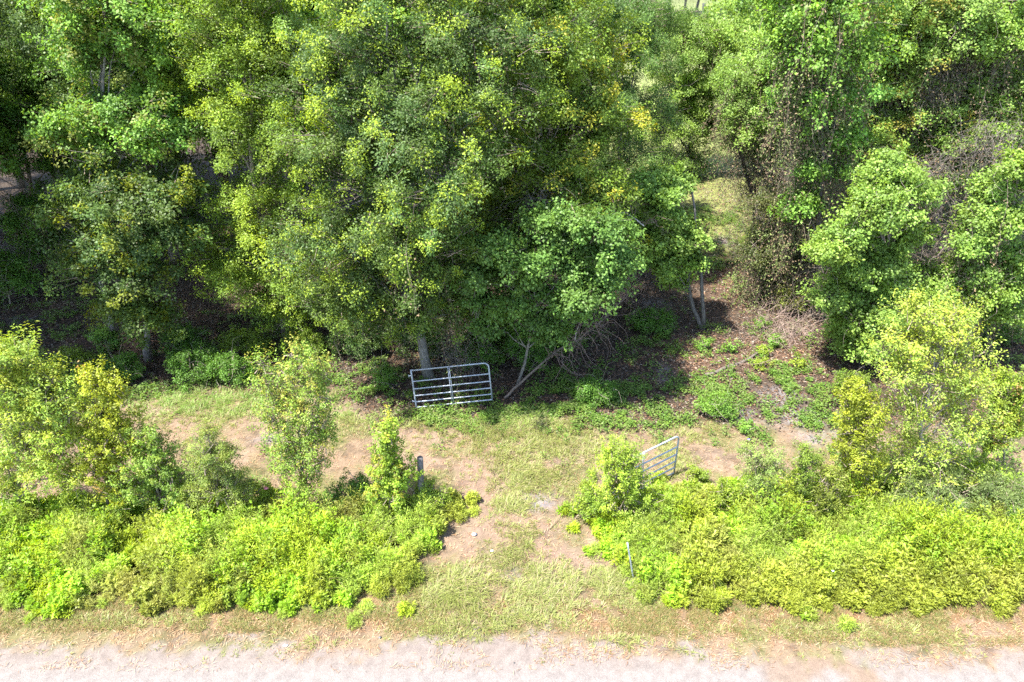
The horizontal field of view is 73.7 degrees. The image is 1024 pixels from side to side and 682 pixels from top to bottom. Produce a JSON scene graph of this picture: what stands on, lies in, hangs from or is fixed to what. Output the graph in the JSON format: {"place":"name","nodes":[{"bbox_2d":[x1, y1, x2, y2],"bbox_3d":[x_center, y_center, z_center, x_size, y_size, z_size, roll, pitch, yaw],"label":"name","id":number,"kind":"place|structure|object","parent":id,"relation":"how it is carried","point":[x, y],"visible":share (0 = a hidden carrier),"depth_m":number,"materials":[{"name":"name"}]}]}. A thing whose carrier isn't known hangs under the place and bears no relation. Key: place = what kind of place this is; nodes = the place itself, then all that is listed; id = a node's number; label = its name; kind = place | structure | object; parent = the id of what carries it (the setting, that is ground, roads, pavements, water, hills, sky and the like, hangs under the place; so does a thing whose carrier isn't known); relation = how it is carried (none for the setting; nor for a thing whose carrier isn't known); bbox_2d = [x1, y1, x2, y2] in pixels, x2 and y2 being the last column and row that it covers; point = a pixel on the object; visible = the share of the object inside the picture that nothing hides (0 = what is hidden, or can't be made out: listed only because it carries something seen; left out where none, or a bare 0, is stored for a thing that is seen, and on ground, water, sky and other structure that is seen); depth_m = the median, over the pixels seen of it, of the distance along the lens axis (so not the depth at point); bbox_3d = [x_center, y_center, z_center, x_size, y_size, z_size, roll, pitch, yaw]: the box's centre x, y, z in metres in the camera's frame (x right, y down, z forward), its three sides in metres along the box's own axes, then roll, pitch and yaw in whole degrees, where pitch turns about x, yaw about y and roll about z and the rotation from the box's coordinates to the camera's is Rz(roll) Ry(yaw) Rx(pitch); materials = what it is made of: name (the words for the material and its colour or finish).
{"place":"outdoors","nodes":[
{"label":"outdoors","id":0,"kind":"place"},
{"bbox_2d":[0,0,1023,681],"bbox_3d":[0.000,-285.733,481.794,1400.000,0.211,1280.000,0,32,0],"label":"ground","id":1,"kind":"structure","parent":0,"point":[108,660],"depth_m":16.67,"materials":[{"name":"soil"}]},
{"bbox_2d":[0,228,56,307],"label":"understory tree","id":2,"kind":"object","parent":1,"relation":"on","point":[14,273],"visible":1,"depth_m":26.11,"materials":[{"name":"green plant"}]},
{"bbox_2d":[0,126,58,241],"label":"background tree","id":3,"kind":"object","parent":1,"relation":"on","point":[10,162],"visible":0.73,"depth_m":25.96,"materials":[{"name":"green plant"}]},
{"bbox_2d":[0,185,76,288],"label":"understory tree","id":4,"kind":"object","parent":1,"relation":"on","point":[12,221],"visible":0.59,"depth_m":27.11,"materials":[{"name":"green plant"}]},
{"bbox_2d":[0,3,89,238],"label":"oak tree","id":5,"kind":"object","parent":1,"relation":"on","point":[12,104],"visible":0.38,"depth_m":28.15,"materials":[{"name":"green plant"}]},
{"bbox_2d":[0,320,108,515],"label":"shrub","id":6,"kind":"object","parent":1,"relation":"on","point":[44,410],"visible":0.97,"depth_m":15.46,"materials":[{"name":"green plant"}]},
{"bbox_2d":[38,340,97,375],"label":"shrub","id":7,"kind":"object","parent":1,"relation":"on","point":[73,355],"visible":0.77,"depth_m":22.41,"materials":[{"name":"green plant"}]},
{"bbox_2d":[0,0,172,224],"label":"background tree","id":8,"kind":"object","parent":1,"relation":"on","point":[9,47],"visible":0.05,"depth_m":27.86,"materials":[{"name":"green plant"}]},
{"bbox_2d":[67,354,147,510],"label":"sapling","id":9,"kind":"object","parent":1,"relation":"on","point":[106,419],"visible":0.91,"depth_m":15.67,"materials":[{"name":"green plant"}]},
{"bbox_2d":[85,322,135,355],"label":"shrub","id":10,"kind":"object","parent":1,"relation":"on","point":[107,338],"visible":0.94,"depth_m":23.52,"materials":[{"name":"green plant"}]},
{"bbox_2d":[14,0,218,351],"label":"maple tree","id":11,"kind":"object","parent":1,"relation":"on","point":[105,122],"visible":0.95,"depth_m":19.33,"materials":[{"name":"green plant"}]},
{"bbox_2d":[0,0,237,261],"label":"background tree","id":12,"kind":"object","parent":1,"relation":"on","point":[15,19],"visible":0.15,"depth_m":24.91,"materials":[{"name":"green plant"}]},
{"bbox_2d":[24,143,220,361],"bbox_3d":[-11.500,-2.278,21.235,5.320,7.779,3.962,0,32,0],"label":"maple tree","id":13,"kind":"object","parent":1,"relation":"on","point":[104,242],"visible":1,"depth_m":20.16,"materials":[{"name":"green plant"}]},
{"bbox_2d":[98,340,155,383],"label":"shrub","id":14,"kind":"object","parent":1,"relation":"on","point":[121,364],"visible":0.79,"depth_m":22.12,"materials":[{"name":"green plant"}]},
{"bbox_2d":[101,322,163,362],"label":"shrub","id":15,"kind":"object","parent":1,"relation":"on","point":[124,344],"visible":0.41,"depth_m":23.61,"materials":[{"name":"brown plant"}]},
{"bbox_2d":[101,413,196,518],"bbox_3d":[-8.676,3.201,16.507,2.304,3.384,1.630,0,32,0],"label":"shrub","id":16,"kind":"object","parent":1,"relation":"on","point":[152,461],"visible":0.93,"depth_m":16.17,"materials":[{"name":"green plant"}]},
{"bbox_2d":[62,0,286,257],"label":"background tree","id":17,"kind":"object","parent":1,"relation":"on","point":[221,174],"visible":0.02,"depth_m":26.96,"materials":[{"name":"green plant"}]},
{"bbox_2d":[158,319,212,354],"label":"shrub","id":18,"kind":"object","parent":1,"relation":"on","point":[191,334],"visible":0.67,"depth_m":23.54,"materials":[{"name":"green plant"}]},
{"bbox_2d":[163,336,225,392],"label":"shrub","id":19,"kind":"object","parent":1,"relation":"on","point":[184,359],"visible":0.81,"depth_m":21.96,"materials":[{"name":"green plant"}]},
{"bbox_2d":[174,418,258,519],"bbox_3d":[-7.173,3.236,16.341,2.166,3.457,1.567,0,32,0],"label":"shrub","id":20,"kind":"object","parent":1,"relation":"on","point":[207,467],"visible":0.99,"depth_m":16.00,"materials":[{"name":"green plant"}]},
{"bbox_2d":[197,340,264,388],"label":"shrub","id":21,"kind":"object","parent":1,"relation":"on","point":[234,366],"visible":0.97,"depth_m":21.95,"materials":[{"name":"green plant"}]},
{"bbox_2d":[0,461,480,630],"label":"tall weeds","id":22,"kind":"object","parent":1,"relation":"on","point":[289,560],"visible":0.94,"depth_m":15.52,"materials":[{"name":"green plant"}]},
{"bbox_2d":[210,323,274,363],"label":"shrub","id":23,"kind":"object","parent":1,"relation":"on","point":[245,342],"visible":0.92,"depth_m":23.24,"materials":[{"name":"green plant"}]},
{"bbox_2d":[128,0,373,339],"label":"oak tree","id":24,"kind":"object","parent":1,"relation":"on","point":[251,56],"visible":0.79,"depth_m":20.23,"materials":[{"name":"green plant"}]},
{"bbox_2d":[249,478,282,509],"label":"shrub","id":25,"kind":"object","parent":1,"relation":"on","point":[264,494],"visible":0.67,"depth_m":17.11,"materials":[{"name":"green plant"}]},
{"bbox_2d":[189,0,401,262],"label":"background tree","id":26,"kind":"object","parent":1,"relation":"on","point":[284,73],"visible":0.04,"depth_m":25.10,"materials":[{"name":"green plant"}]},
{"bbox_2d":[239,331,352,511],"bbox_3d":[-4.956,2.239,16.065,2.360,5.506,1.527,0,32,0],"label":"sapling","id":27,"kind":"object","parent":1,"relation":"on","point":[313,434],"visible":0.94,"depth_m":15.63,"materials":[{"name":"green plant"}]},
{"bbox_2d":[278,323,330,361],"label":"shrub","id":28,"kind":"object","parent":1,"relation":"on","point":[312,339],"visible":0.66,"depth_m":23.21,"materials":[{"name":"green plant"}]},
{"bbox_2d":[317,486,350,510],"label":"shrub","id":29,"kind":"object","parent":1,"relation":"on","point":[334,495],"visible":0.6,"depth_m":17.01,"materials":[{"name":"green plant"}]},
{"bbox_2d":[219,0,474,220],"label":"background tree","id":30,"kind":"object","parent":1,"relation":"on","point":[397,16],"visible":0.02,"depth_m":24.26,"materials":[{"name":"green plant"}]},
{"bbox_2d":[331,467,374,505],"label":"shrub","id":31,"kind":"object","parent":1,"relation":"on","point":[355,483],"visible":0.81,"depth_m":17.17,"materials":[{"name":"green plant"}]},
{"bbox_2d":[318,319,390,359],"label":"shrub","id":32,"kind":"object","parent":1,"relation":"on","point":[376,342],"visible":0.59,"depth_m":23.10,"materials":[{"name":"green plant"}]},
{"bbox_2d":[350,340,397,389],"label":"shrub","id":33,"kind":"object","parent":1,"relation":"on","point":[383,374],"visible":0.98,"depth_m":21.84,"materials":[{"name":"green plant"}]},
{"bbox_2d":[359,404,424,514],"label":"sapling","id":34,"kind":"object","parent":1,"relation":"on","point":[391,474],"visible":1,"depth_m":16.24,"materials":[{"name":"green plant"}]},
{"bbox_2d":[226,0,574,410],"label":"oak tree","id":35,"kind":"object","parent":1,"relation":"on","point":[351,290],"visible":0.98,"depth_m":16.91,"materials":[{"name":"green plant"}]},
{"bbox_2d":[418,313,512,393],"bbox_3d":[-1.511,0.312,21.909,3.615,4.380,3.751,0,32,0],"label":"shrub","id":36,"kind":"object","parent":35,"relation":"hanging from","point":[448,357],"visible":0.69,"depth_m":21.95,"materials":[{"name":"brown plant"}]},
{"bbox_2d":[379,302,421,355],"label":"shrub","id":37,"kind":"object","parent":1,"relation":"on","point":[404,341],"visible":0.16,"depth_m":23.59,"materials":[{"name":"green plant"}]},
{"bbox_2d":[417,455,423,492],"bbox_3d":[-2.272,3.667,17.005,0.248,2.015,0.169,0,32,0],"label":"fence post","id":38,"kind":"object","parent":1,"relation":"on","point":[420,467],"visible":0.5,"depth_m":16.62,"materials":[{"name":"grey"}]},
{"bbox_2d":[403,483,439,510],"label":"shrub","id":39,"kind":"object","parent":1,"relation":"on","point":[416,493],"visible":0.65,"depth_m":17.00,"materials":[{"name":"green plant"}]},
{"bbox_2d":[410,475,452,507],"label":"shrub","id":40,"kind":"object","parent":1,"relation":"on","point":[428,486],"visible":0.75,"depth_m":17.08,"materials":[{"name":"green plant"}]},
{"bbox_2d":[410,316,454,359],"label":"shrub","id":41,"kind":"object","parent":1,"relation":"on","point":[433,347],"visible":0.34,"depth_m":23.02,"materials":[{"name":"green plant"}]},
{"bbox_2d":[408,362,492,407],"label":"farm gate","id":42,"kind":"structure","parent":1,"relation":"on","point":[451,385],"depth_m":20.93,"materials":[{"name":"metal"}]},
{"bbox_2d":[427,314,505,374],"bbox_3d":[-1.601,-0.219,23.031,2.958,3.414,3.760,0,32,0],"label":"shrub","id":43,"kind":"object","parent":1,"relation":"on","point":[458,343],"visible":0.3,"depth_m":22.74,"materials":[{"name":"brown plant"}]},
{"bbox_2d":[355,0,583,260],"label":"background tree","id":44,"kind":"object","parent":1,"relation":"on","point":[427,76],"visible":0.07,"depth_m":23.83,"materials":[{"name":"green plant"}]},
{"bbox_2d":[439,324,505,371],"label":"shrub","id":45,"kind":"object","parent":1,"relation":"on","point":[484,354],"visible":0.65,"depth_m":22.37,"materials":[{"name":"green plant"}]},
{"bbox_2d":[0,204,1023,484],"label":"ground cover","id":46,"kind":"object","parent":1,"relation":"on","point":[616,402],"visible":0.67,"depth_m":21.76,"materials":[{"name":"green plant"}]},
{"bbox_2d":[0,169,1023,435],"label":"leaf litter","id":47,"kind":"object","parent":1,"relation":"on","point":[656,303],"visible":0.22,"depth_m":23.86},
{"bbox_2d":[0,570,1023,650],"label":"verge grass","id":48,"kind":"structure","parent":1,"relation":"on","point":[625,621],"depth_m":14.77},
{"bbox_2d":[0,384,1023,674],"bbox_3d":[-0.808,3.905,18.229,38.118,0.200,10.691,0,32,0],"label":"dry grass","id":49,"kind":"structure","parent":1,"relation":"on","point":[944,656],"depth_m":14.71,"materials":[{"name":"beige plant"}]},
{"bbox_2d":[494,319,554,372],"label":"shrub","id":50,"kind":"object","parent":1,"relation":"on","point":[513,345],"visible":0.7,"depth_m":22.55,"materials":[{"name":"green plant"}]},
{"bbox_2d":[438,0,657,348],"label":"oak tree","id":51,"kind":"object","parent":1,"relation":"on","point":[602,115],"visible":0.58,"depth_m":19.16,"materials":[{"name":"green plant"}]},
{"bbox_2d":[481,169,590,252],"bbox_3d":[0.735,-3.375,19.396,3.297,3.580,3.149,0,32,0],"label":"vine tangle","id":52,"kind":"object","parent":51,"relation":"hanging from","point":[543,194],"visible":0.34,"depth_m":19.31,"materials":[{"name":"green plant"}]},
{"bbox_2d":[446,192,652,385],"bbox_3d":[1.060,-0.991,19.709,5.800,7.125,2.994,0,32,0],"label":"sweetgum tree","id":53,"kind":"object","parent":1,"relation":"on","point":[603,241],"visible":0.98,"depth_m":18.53,"materials":[{"name":"green plant"}]},
{"bbox_2d":[532,323,587,357],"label":"shrub","id":54,"kind":"object","parent":1,"relation":"on","point":[558,344],"visible":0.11,"depth_m":23.29,"materials":[{"name":"green plant"}]},
{"bbox_2d":[461,0,673,205],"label":"background tree","id":55,"kind":"object","parent":1,"relation":"on","point":[560,129],"visible":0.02,"depth_m":27.42,"materials":[{"name":"green plant"}]},
{"bbox_2d":[504,277,645,398],"bbox_3d":[2.277,-0.382,22.444,6.409,3.447,2.565,-23,39,-32],"label":"fallen branch","id":56,"kind":"object","parent":1,"relation":"on","point":[554,353],"visible":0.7,"depth_m":22.38,"materials":[{"name":"wood"}]},
{"bbox_2d":[564,368,621,408],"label":"shrub","id":57,"kind":"object","parent":1,"relation":"on","point":[599,391],"visible":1,"depth_m":21.04,"materials":[{"name":"green plant"}]},
{"bbox_2d":[563,431,675,526],"bbox_3d":[2.650,3.531,16.588,2.792,2.870,1.577,0,32,0],"label":"shrub","id":58,"kind":"object","parent":1,"relation":"on","point":[631,478],"visible":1,"depth_m":16.45,"materials":[{"name":"green plant"}]},
{"bbox_2d":[598,207,659,327],"bbox_3d":[4.111,-2.812,26.252,3.403,4.852,4.859,0,32,0],"label":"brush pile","id":59,"kind":"object","parent":1,"relation":"on","point":[633,292],"visible":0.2,"depth_m":26.14,"materials":[{"name":"brown plant"}]},
{"bbox_2d":[556,0,710,280],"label":"willow tree","id":60,"kind":"object","parent":1,"relation":"on","point":[632,91],"visible":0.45,"depth_m":23.04,"materials":[{"name":"green plant"}]},
{"bbox_2d":[640,73,703,179],"bbox_3d":[7.421,-9.439,32.969,3.206,7.202,3.738,13,34,20],"label":"vine tangle","id":61,"kind":"object","parent":60,"relation":"hanging from","point":[684,123],"visible":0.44,"depth_m":32.66,"materials":[{"name":"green plant"}]},
{"bbox_2d":[602,436,678,503],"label":"farm gate","id":62,"kind":"structure","parent":1,"relation":"on","point":[675,455],"depth_m":17.95,"materials":[{"name":"metal"}]},
{"bbox_2d":[623,300,679,334],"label":"shrub","id":63,"kind":"object","parent":1,"relation":"on","point":[651,320],"visible":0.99,"depth_m":24.61,"materials":[{"name":"green plant"}]},
{"bbox_2d":[615,158,716,329],"bbox_3d":[5.132,-2.995,23.570,4.149,6.501,2.749,0,32,0],"label":"sweetgum tree","id":64,"kind":"object","parent":1,"relation":"on","point":[666,188],"visible":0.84,"depth_m":22.65,"materials":[{"name":"green plant"}]},
{"bbox_2d":[631,0,761,178],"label":"vine covered tree","id":65,"kind":"object","parent":1,"relation":"on","point":[693,47],"visible":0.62,"depth_m":37.06,"materials":[{"name":"green plant"}]},
{"bbox_2d":[685,462,710,483],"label":"shrub","id":66,"kind":"object","parent":1,"relation":"on","point":[698,473],"visible":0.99,"depth_m":18.08,"materials":[{"name":"green plant"}]},
{"bbox_2d":[692,382,743,419],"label":"shrub","id":67,"kind":"object","parent":1,"relation":"on","point":[718,405],"visible":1,"depth_m":20.49,"materials":[{"name":"green plant"}]},
{"bbox_2d":[703,475,746,510],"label":"shrub","id":68,"kind":"object","parent":1,"relation":"on","point":[720,496],"visible":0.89,"depth_m":17.05,"materials":[{"name":"green plant"}]},
{"bbox_2d":[704,327,778,376],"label":"fallen branch","id":69,"kind":"object","parent":1,"relation":"on","point":[728,365],"visible":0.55,"depth_m":23.16,"materials":[{"name":"wood"}]},
{"bbox_2d":[707,0,790,42],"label":"background tree","id":70,"kind":"object","parent":1,"relation":"on","point":[727,6],"visible":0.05,"depth_m":44.00,"materials":[{"name":"green plant"}]},
{"bbox_2d":[685,27,832,226],"bbox_3d":[10.459,-7.964,27.943,6.173,10.268,4.276,0,32,0],"label":"vine covered tree","id":71,"kind":"object","parent":1,"relation":"on","point":[740,104],"visible":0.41,"depth_m":26.88,"materials":[{"name":"green plant"}]},
{"bbox_2d":[706,136,802,256],"bbox_3d":[10.021,-6.093,29.396,3.226,7.514,3.766,-10,33,-16],"label":"vine tangle","id":72,"kind":"object","parent":71,"relation":"hanging from","point":[741,194],"visible":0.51,"depth_m":29.35,"materials":[{"name":"brown plant"}]},
{"bbox_2d":[748,356,774,370],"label":"seedling","id":73,"kind":"object","parent":1,"relation":"on","point":[758,361],"visible":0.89,"depth_m":22.82,"materials":[{"name":"green plant"}]},
{"bbox_2d":[734,440,790,505],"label":"sapling","id":74,"kind":"object","parent":1,"relation":"on","point":[760,471],"visible":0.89,"depth_m":16.36,"materials":[{"name":"green plant"}]},
{"bbox_2d":[725,180,828,320],"bbox_3d":[10.408,-3.373,26.762,4.939,7.347,4.815,0,32,0],"label":"understory tree","id":75,"kind":"object","parent":1,"relation":"on","point":[761,259],"visible":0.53,"depth_m":25.53,"materials":[{"name":"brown plant"}]},
{"bbox_2d":[731,295,828,357],"bbox_3d":[9.917,-0.397,24.484,4.108,2.669,3.443,13,34,19],"label":"brush pile","id":76,"kind":"object","parent":1,"relation":"on","point":[787,323],"visible":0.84,"depth_m":24.44,"materials":[{"name":"brown plant"}]},
{"bbox_2d":[746,243,815,320],"bbox_3d":[10.658,-2.095,26.261,3.155,3.602,4.097,9,33,14],"label":"bush","id":77,"kind":"object","parent":1,"relation":"on","point":[783,287],"visible":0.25,"depth_m":25.88,"materials":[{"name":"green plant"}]},
{"bbox_2d":[555,453,1023,634],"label":"tall weeds","id":78,"kind":"object","parent":1,"relation":"on","point":[921,564],"visible":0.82,"depth_m":15.60,"materials":[{"name":"green plant"}]},
{"bbox_2d":[775,278,815,312],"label":"shrub","id":79,"kind":"object","parent":1,"relation":"on","point":[785,301],"visible":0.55,"depth_m":25.73,"materials":[{"name":"green plant"}]},
{"bbox_2d":[784,439,825,509],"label":"sapling","id":80,"kind":"object","parent":1,"relation":"on","point":[805,460],"visible":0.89,"depth_m":16.57,"materials":[{"name":"green plant"}]},
{"bbox_2d":[731,0,917,321],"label":"sweetgum tree","id":81,"kind":"object","parent":1,"relation":"on","point":[826,97],"visible":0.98,"depth_m":21.23,"materials":[{"name":"green plant"}]},
{"bbox_2d":[766,237,829,325],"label":"vine tangle","id":82,"kind":"object","parent":81,"relation":"attached to","point":[812,283],"visible":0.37,"depth_m":25.21,"materials":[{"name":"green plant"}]},
{"bbox_2d":[704,0,960,214],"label":"background tree","id":83,"kind":"object","parent":1,"relation":"on","point":[755,26],"visible":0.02,"depth_m":29.64,"materials":[{"name":"green plant"}]},
{"bbox_2d":[808,459,873,521],"bbox_3d":[7.992,3.751,16.829,1.627,2.170,1.212,0,32,0],"label":"shrub","id":84,"kind":"object","parent":1,"relation":"on","point":[830,493],"visible":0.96,"depth_m":16.58,"materials":[{"name":"green plant"}]},
{"bbox_2d":[831,365,881,400],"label":"shrub","id":85,"kind":"object","parent":1,"relation":"on","point":[839,379],"visible":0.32,"depth_m":21.18,"materials":[{"name":"green plant"}]},
{"bbox_2d":[825,375,896,504],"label":"sapling","id":86,"kind":"object","parent":1,"relation":"on","point":[855,403],"visible":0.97,"depth_m":16.14,"materials":[{"name":"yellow plant"}]},
{"bbox_2d":[792,137,961,363],"bbox_3d":[10.880,-2.344,21.325,4.732,7.772,3.459,0,32,0],"label":"sweetgum tree","id":87,"kind":"object","parent":1,"relation":"on","point":[881,198],"visible":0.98,"depth_m":20.58,"materials":[{"name":"green plant"}]},
{"bbox_2d":[806,0,1013,241],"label":"vine covered tree","id":88,"kind":"object","parent":1,"relation":"on","point":[884,126],"visible":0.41,"depth_m":23.68,"materials":[{"name":"green plant"}]},
{"bbox_2d":[744,117,842,222],"bbox_3d":[11.224,-6.149,26.785,3.915,5.777,3.315,-21,38,-30],"label":"vine tangle","id":89,"kind":"object","parent":88,"relation":"hanging from","point":[783,172],"visible":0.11,"depth_m":26.68,"materials":[{"name":"green plant"}]},
{"bbox_2d":[806,148,914,277],"bbox_3d":[12.769,-4.753,25.324,4.857,5.685,3.479,0,32,0],"label":"vine tangle","id":90,"kind":"object","parent":88,"relation":"hanging from","point":[842,198],"visible":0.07,"depth_m":25.19,"materials":[{"name":"green plant"}]},
{"bbox_2d":[851,279,1014,504],"bbox_3d":[10.167,1.604,16.196,4.824,6.478,2.503,0,32,0],"label":"sapling","id":91,"kind":"object","parent":1,"relation":"on","point":[966,387],"visible":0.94,"depth_m":15.66,"materials":[{"name":"green plant"}]},
{"bbox_2d":[873,0,1023,278],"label":"vine covered tree","id":92,"kind":"object","parent":1,"relation":"on","point":[1002,25],"visible":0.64,"depth_m":23.26,"materials":[{"name":"green plant"}]},
{"bbox_2d":[866,135,992,232],"bbox_3d":[14.543,-5.370,23.768,4.224,3.723,3.894,20,37,29],"label":"vine tangle","id":93,"kind":"object","parent":92,"relation":"hanging from","point":[938,171],"visible":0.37,"depth_m":23.27,"materials":[{"name":"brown plant"}]},
{"bbox_2d":[870,25,1014,155],"bbox_3d":[14.966,-9.050,24.025,4.282,5.442,4.113,15,35,22],"label":"vine tangle","id":94,"kind":"object","parent":92,"relation":"hanging from","point":[941,94],"visible":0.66,"depth_m":23.65,"materials":[{"name":"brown plant"}]},
{"bbox_2d":[914,94,1023,199],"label":"vine tangle","id":95,"kind":"object","parent":92,"relation":"hanging from","point":[988,149],"visible":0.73,"depth_m":22.51,"materials":[{"name":"brown plant"}]},
{"bbox_2d":[875,454,1023,523],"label":"shrub","id":96,"kind":"object","parent":1,"relation":"on","point":[1000,490],"visible":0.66,"depth_m":16.62,"materials":[{"name":"green plant"}]},
{"bbox_2d":[886,1,1023,246],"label":"background tree","id":97,"kind":"object","parent":1,"relation":"on","point":[940,209],"visible":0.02,"depth_m":26.74,"materials":[{"name":"green plant"}]},
{"bbox_2d":[905,140,1023,377],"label":"sweetgum tree","id":98,"kind":"object","parent":1,"relation":"on","point":[993,245],"visible":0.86,"depth_m":20.72,"materials":[{"name":"green plant"}]},
{"bbox_2d":[901,198,1014,337],"bbox_3d":[14.074,-2.296,22.588,3.601,5.288,3.368,14,35,22],"label":"vine tangle","id":99,"kind":"object","parent":98,"relation":"hanging from","point":[937,243],"visible":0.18,"depth_m":22.25,"materials":[{"name":"green plant"}]},
{"bbox_2d":[960,360,1023,470],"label":"sapling","id":100,"kind":"object","parent":1,"relation":"on","point":[1017,401],"visible":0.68,"depth_m":16.70,"materials":[{"name":"green plant"}]},
{"bbox_2d":[978,311,1023,342],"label":"shrub","id":101,"kind":"object","parent":1,"relation":"on","point":[1005,329],"visible":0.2,"depth_m":24.05,"materials":[{"name":"green plant"}]},
{"bbox_2d":[0,296,1023,663],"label":"grass","id":102,"kind":"structure","parent":0,"point":[546,586],"depth_m":16.21,"materials":[{"name":"plant"}]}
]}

